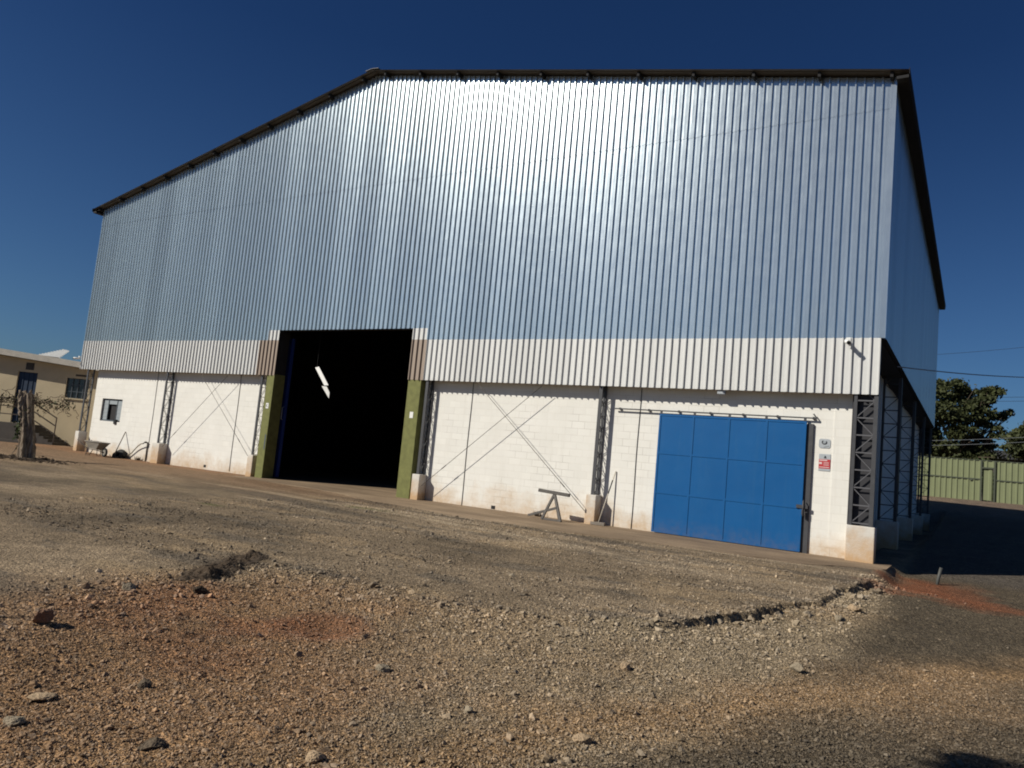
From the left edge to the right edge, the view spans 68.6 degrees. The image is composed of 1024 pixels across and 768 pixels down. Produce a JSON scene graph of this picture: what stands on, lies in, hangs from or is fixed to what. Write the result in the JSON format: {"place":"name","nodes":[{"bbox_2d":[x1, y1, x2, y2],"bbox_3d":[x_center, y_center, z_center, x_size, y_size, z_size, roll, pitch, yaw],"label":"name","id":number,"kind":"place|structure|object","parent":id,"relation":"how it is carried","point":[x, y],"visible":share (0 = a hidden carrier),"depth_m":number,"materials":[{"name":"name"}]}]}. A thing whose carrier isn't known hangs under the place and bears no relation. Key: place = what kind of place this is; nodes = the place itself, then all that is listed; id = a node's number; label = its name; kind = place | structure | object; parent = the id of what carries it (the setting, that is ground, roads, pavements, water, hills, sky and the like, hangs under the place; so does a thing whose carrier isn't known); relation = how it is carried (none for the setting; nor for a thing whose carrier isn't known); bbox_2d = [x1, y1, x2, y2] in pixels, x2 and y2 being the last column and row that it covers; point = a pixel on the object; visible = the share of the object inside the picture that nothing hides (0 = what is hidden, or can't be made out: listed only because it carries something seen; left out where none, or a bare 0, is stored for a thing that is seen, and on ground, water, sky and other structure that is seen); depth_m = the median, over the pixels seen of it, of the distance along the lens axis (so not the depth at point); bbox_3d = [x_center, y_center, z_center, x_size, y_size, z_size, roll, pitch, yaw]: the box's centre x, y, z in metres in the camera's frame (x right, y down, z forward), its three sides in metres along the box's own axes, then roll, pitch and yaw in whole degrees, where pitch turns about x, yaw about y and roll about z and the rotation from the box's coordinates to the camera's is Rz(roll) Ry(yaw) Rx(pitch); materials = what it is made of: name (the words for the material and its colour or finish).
{"place":"outdoors","nodes":[
{"label":"outdoors","id":0,"kind":"place"},
{"bbox_2d":[0,441,1023,767],"bbox_3d":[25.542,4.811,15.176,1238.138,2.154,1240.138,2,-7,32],"label":"ground","id":1,"kind":"structure","parent":0,"point":[974,549],"depth_m":8.08,"materials":[{"name":"soil"}]},
{"bbox_2d":[0,439,17,442],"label":"kerb wall","id":2,"kind":"structure","parent":1,"relation":"on","point":[8,440],"depth_m":36.07,"materials":[{"name":"concrete"}]},
{"bbox_2d":[3,716,25,725],"bbox_3d":[-2.716,1.842,4.102,0.121,0.060,0.097,2,-7,32],"label":"rock","id":3,"kind":"object","parent":1,"relation":"on","point":[12,720],"visible":0.95,"depth_m":4.07,"materials":[{"name":"beige stone"}]},
{"bbox_2d":[11,390,36,458],"bbox_3d":[-16.789,1.386,25.874,1.234,2.433,0.677,2,-7,32],"label":"dead tree","id":4,"kind":"object","parent":1,"relation":"on","point":[26,445],"visible":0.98,"depth_m":25.78,"materials":[{"name":"wood"}]},
{"bbox_2d":[27,692,57,700],"bbox_3d":[-2.834,1.887,4.529,0.158,0.039,0.120,8,-6,-22],"label":"rock","id":5,"kind":"object","parent":1,"relation":"on","point":[40,696],"visible":1,"depth_m":4.50,"materials":[{"name":"beige stone"}]},
{"bbox_2d":[32,609,53,623],"bbox_3d":[-3.598,1.789,5.754,0.112,0.133,0.167,2,-7,32],"label":"rock","id":6,"kind":"object","parent":1,"relation":"on","point":[43,616],"visible":0.97,"depth_m":5.72,"materials":[{"name":"brown stone"}]},
{"bbox_2d":[0,454,86,464],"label":"rubble","id":7,"kind":"object","parent":1,"relation":"on","point":[38,459],"visible":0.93,"depth_m":25.18,"materials":[{"name":"stone"}]},
{"bbox_2d":[0,348,98,446],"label":"house","id":8,"kind":"structure","parent":1,"relation":"on","point":[47,377],"depth_m":38.89,"materials":[{"name":"beige paint"}]},
{"bbox_2d":[11,371,37,422],"bbox_3d":[-25.294,0.709,39.002,1.046,2.659,0.070,5,-6,1],"label":"door","id":9,"kind":"structure","parent":8,"relation":"in","point":[27,381],"depth_m":39.06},
{"bbox_2d":[0,387,78,417],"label":"vine","id":10,"kind":"object","parent":8,"relation":"attached to","point":[67,404],"visible":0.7,"depth_m":37.56,"materials":[{"name":"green plant"}]},
{"bbox_2d":[39,349,68,357],"bbox_3d":[-23.899,-1.625,39.161,1.196,0.563,0.976,5,-6,1],"label":"loose sheet","id":11,"kind":"object","parent":8,"relation":"on","point":[58,354],"visible":1,"depth_m":39.09,"materials":[{"name":"white metal"}]},
{"bbox_2d":[62,378,88,400],"bbox_3d":[-22.567,0.263,38.941,1.288,1.126,0.180,5,-6,1],"label":"window","id":12,"kind":"structure","parent":8,"relation":"in","point":[75,388],"depth_m":39.00,"materials":[{"name":"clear glass"}]},
{"bbox_2d":[77,439,110,456],"bbox_3d":[-17.956,2.772,32.332,1.872,0.647,0.636,2,-7,32],"label":"wheelbarrow","id":13,"kind":"object","parent":1,"relation":"on","point":[97,445],"visible":0.99,"depth_m":32.08,"materials":[{"name":"metal"}]},
{"bbox_2d":[112,432,125,457],"bbox_3d":[-16.992,2.609,32.387,0.212,1.152,0.831,6,-6,-8],"label":"shovel","id":14,"kind":"object","parent":1,"relation":"on","point":[113,455],"visible":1,"depth_m":32.20,"materials":[{"name":"brown wood"}]},
{"bbox_2d":[114,449,125,458],"bbox_3d":[-17.032,3.110,32.507,0.726,0.581,0.441,2,-7,32],"label":"old tyre","id":15,"kind":"object","parent":1,"relation":"on","point":[121,453],"visible":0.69,"depth_m":32.43,"materials":[{"name":"rubber"}]},
{"bbox_2d":[122,582,135,590],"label":"rock","id":16,"kind":"object","parent":1,"relation":"on","point":[129,586],"visible":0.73,"depth_m":7.16,"materials":[{"name":"grey stone"}]},
{"bbox_2d":[137,679,151,689],"bbox_3d":[-2.398,1.965,4.893,0.086,0.066,0.090,7,-6,-16],"label":"rock","id":17,"kind":"object","parent":1,"relation":"on","point":[144,684],"visible":0.94,"depth_m":4.88,"materials":[{"name":"grey stone"}]},
{"bbox_2d":[137,737,166,750],"bbox_3d":[-1.908,1.918,3.982,0.093,0.072,0.151,2,-7,32],"label":"rock","id":18,"kind":"object","parent":1,"relation":"on","point":[153,743],"visible":0.88,"depth_m":3.97,"materials":[{"name":"grey stone"}]},
{"bbox_2d":[192,586,208,593],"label":"rock","id":19,"kind":"object","parent":1,"relation":"on","point":[200,589],"visible":0.89,"depth_m":7.42,"materials":[{"name":"stone"}]},
{"bbox_2d":[177,549,267,580],"bbox_3d":[-3.347,2.133,8.881,2.100,0.207,2.600,2,-7,32],"label":"dirt heap","id":20,"kind":"object","parent":1,"relation":"on","point":[216,570],"visible":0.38,"depth_m":8.45,"materials":[{"name":"brown soil"}]},
{"bbox_2d":[305,750,324,763],"bbox_3d":[-1.047,1.987,3.997,0.086,0.067,0.105,2,-7,32],"label":"rock","id":21,"kind":"object","parent":1,"relation":"on","point":[313,756],"visible":1,"depth_m":3.97,"materials":[{"name":"beige stone"}]},
{"bbox_2d":[375,664,389,672],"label":"rock","id":22,"kind":"object","parent":1,"relation":"on","point":[385,668],"visible":0.97,"depth_m":5.73,"materials":[{"name":"beige stone"}]},
{"bbox_2d":[0,497,877,627],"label":"gravel","id":23,"kind":"structure","parent":1,"relation":"on","point":[372,511],"depth_m":12.14,"materials":[{"name":"gravel"}]},
{"bbox_2d":[464,705,472,713],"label":"rock","id":24,"kind":"object","parent":1,"relation":"on","point":[468,709],"visible":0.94,"depth_m":4.99,"materials":[{"name":"beige stone"}]},
{"bbox_2d":[73,68,945,563],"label":"warehouse","id":25,"kind":"structure","parent":1,"relation":"on","point":[507,290],"depth_m":22.52,"materials":[{"name":"metal"}]},
{"bbox_2d":[101,398,122,423],"bbox_3d":[-17.964,1.178,33.728,1.780,1.210,0.220,2,-7,32],"label":"window","id":26,"kind":"structure","parent":25,"relation":"in","point":[111,411],"depth_m":33.87,"materials":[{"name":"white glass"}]},
{"bbox_2d":[315,337,329,397],"bbox_3d":[-6.936,-0.694,27.708,0.850,2.430,0.052,2,-7,32],"label":"hanging strip","id":27,"kind":"object","parent":25,"relation":"hanging from","point":[323,379],"visible":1,"depth_m":27.61,"materials":[{"name":"white plastic"}]},
{"bbox_2d":[717,390,725,394],"bbox_3d":[5.394,0.226,19.198,0.200,0.108,0.309,2,-7,32],"label":"floodlight","id":28,"kind":"object","parent":25,"relation":"attached to","point":[722,392],"visible":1,"depth_m":19.07,"materials":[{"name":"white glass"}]},
{"bbox_2d":[651,411,807,551],"bbox_3d":[5.432,2.353,18.871,3.850,3.180,0.122,2,-7,32],"label":"sliding door","id":29,"kind":"structure","parent":25,"relation":"in","point":[726,479],"depth_m":18.84,"materials":[{"name":"blue paint"}]},
{"bbox_2d":[818,454,830,470],"bbox_3d":[7.434,1.867,17.849,0.260,0.400,0.014,2,-7,32],"label":"wall sign","id":30,"kind":"object","parent":25,"relation":"attached to","point":[824,462],"visible":1,"depth_m":17.84,"materials":[{"name":"red plastic"}]},
{"bbox_2d":[819,439,830,447],"bbox_3d":[7.457,1.420,17.900,0.260,0.220,0.023,2,-7,32],"label":"wall sign","id":31,"kind":"object","parent":25,"relation":"attached to","point":[824,443],"visible":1,"depth_m":17.90,"materials":[{"name":"white plastic"}]},
{"bbox_2d":[844,338,850,344],"bbox_3d":[7.795,-0.999,17.432,0.149,0.218,0.346,3,-6,24],"label":"security camera","id":32,"kind":"object","parent":25,"relation":"attached to","point":[847,341],"visible":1,"depth_m":17.33,"materials":[{"name":"white plastic"}]},
{"bbox_2d":[897,366,1023,377],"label":"power cable","id":33,"kind":"object","parent":25,"relation":"attached to","point":[957,373],"visible":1,"depth_m":21.78,"materials":[{"name":"black rubber"}]},
{"bbox_2d":[234,476,891,570],"bbox_3d":[-1.504,3.675,20.843,21.270,0.322,3.787,2,-7,32],"label":"concrete apron","id":34,"kind":"object","parent":1,"relation":"on","point":[526,520],"visible":0.47,"depth_m":18.72,"materials":[{"name":"beige concrete"}]},
{"bbox_2d":[528,488,569,521],"bbox_3d":[1.054,3.340,20.713,1.193,0.836,0.636,2,-7,32],"label":"work trestle","id":35,"kind":"object","parent":34,"relation":"on","point":[554,497],"visible":1,"depth_m":20.52,"materials":[{"name":"grey metal"}]},
{"bbox_2d":[590,471,615,525],"bbox_3d":[2.490,3.086,20.374,0.608,1.499,0.305,5,-6,1],"label":"push broom","id":36,"kind":"object","parent":34,"relation":"on","point":[598,523],"visible":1,"depth_m":20.34,"materials":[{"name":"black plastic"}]},
{"bbox_2d":[572,732,591,744],"bbox_3d":[0.428,2.191,4.631,0.123,0.073,0.102,2,-7,32],"label":"rock","id":37,"kind":"object","parent":1,"relation":"on","point":[582,738],"visible":0.94,"depth_m":4.61,"materials":[{"name":"beige stone"}]},
{"bbox_2d":[620,661,629,670],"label":"rock","id":38,"kind":"object","parent":1,"relation":"on","point":[624,666],"visible":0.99,"depth_m":6.39,"materials":[{"name":"beige stone"}]},
{"bbox_2d":[612,577,900,632],"bbox_3d":[4.320,3.091,10.463,1.160,0.268,8.802,0,-8,42],"label":"rubble","id":39,"kind":"object","parent":1,"relation":"on","point":[879,590],"visible":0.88,"depth_m":11.06,"materials":[{"name":"stone"}]},
{"bbox_2d":[790,662,802,671],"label":"rock","id":40,"kind":"object","parent":1,"relation":"on","point":[796,666],"visible":1,"depth_m":7.00,"materials":[{"name":"beige stone"}]},
{"bbox_2d":[835,615,841,620],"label":"rock","id":41,"kind":"object","parent":1,"relation":"on","point":[838,617],"visible":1,"depth_m":9.62,"materials":[{"name":"beige stone"}]},
{"bbox_2d":[848,604,861,611],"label":"rock","id":42,"kind":"object","parent":1,"relation":"on","point":[854,608],"visible":0.87,"depth_m":10.36,"materials":[{"name":"beige stone"}]},
{"bbox_2d":[936,567,942,584],"bbox_3d":[9.082,4.135,15.962,0.136,0.470,0.070,2,-7,32],"label":"pipe stub","id":43,"kind":"object","parent":1,"relation":"on","point":[939,576],"visible":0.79,"depth_m":15.94,"materials":[{"name":"grey plastic"}]},
{"bbox_2d":[918,377,1014,461],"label":"broadleaf tree","id":44,"kind":"object","parent":1,"relation":"on","point":[955,418],"visible":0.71,"depth_m":73.80,"materials":[{"name":"green plant"}]},
{"bbox_2d":[917,456,1023,504],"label":"metal fence","id":45,"kind":"object","parent":1,"relation":"on","point":[957,478],"visible":0.12,"depth_m":54.03,"materials":[{"name":"green metal"}]},
{"bbox_2d":[969,461,995,501],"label":"door","id":46,"kind":"structure","parent":45,"relation":"in","point":[987,487],"depth_m":53.59,"materials":[{"name":"green metal"}]},
{"bbox_2d":[976,457,985,500],"bbox_3d":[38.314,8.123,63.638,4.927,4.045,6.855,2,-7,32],"label":"fence post","id":47,"kind":"object","parent":1,"relation":"on","point":[982,477],"visible":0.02,"depth_m":62.46,"materials":[{"name":"green metal"}]},
{"bbox_2d":[999,420,1023,462],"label":"broadleaf tree","id":48,"kind":"object","parent":1,"relation":"on","point":[1015,451],"visible":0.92,"depth_m":68.77,"materials":[{"name":"green plant"}]},
{"bbox_2d":[0,519,1023,767],"bbox_3d":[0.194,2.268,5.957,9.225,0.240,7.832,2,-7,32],"label":"gravel","id":49,"kind":"structure","parent":0,"point":[33,684],"depth_m":5.39,"materials":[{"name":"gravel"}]},
{"bbox_2d":[0,0,1023,450],"label":"sky","id":50,"kind":"structure","parent":0,"point":[100,100],"materials":[{"name":"blue"}]},
{"bbox_2d":[932,437,1022,440],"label":"power cable","id":51,"kind":"object","parent":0,"point":[973,439],"visible":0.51,"depth_m":61.59,"materials":[{"name":"grey rubber"}]}
]}

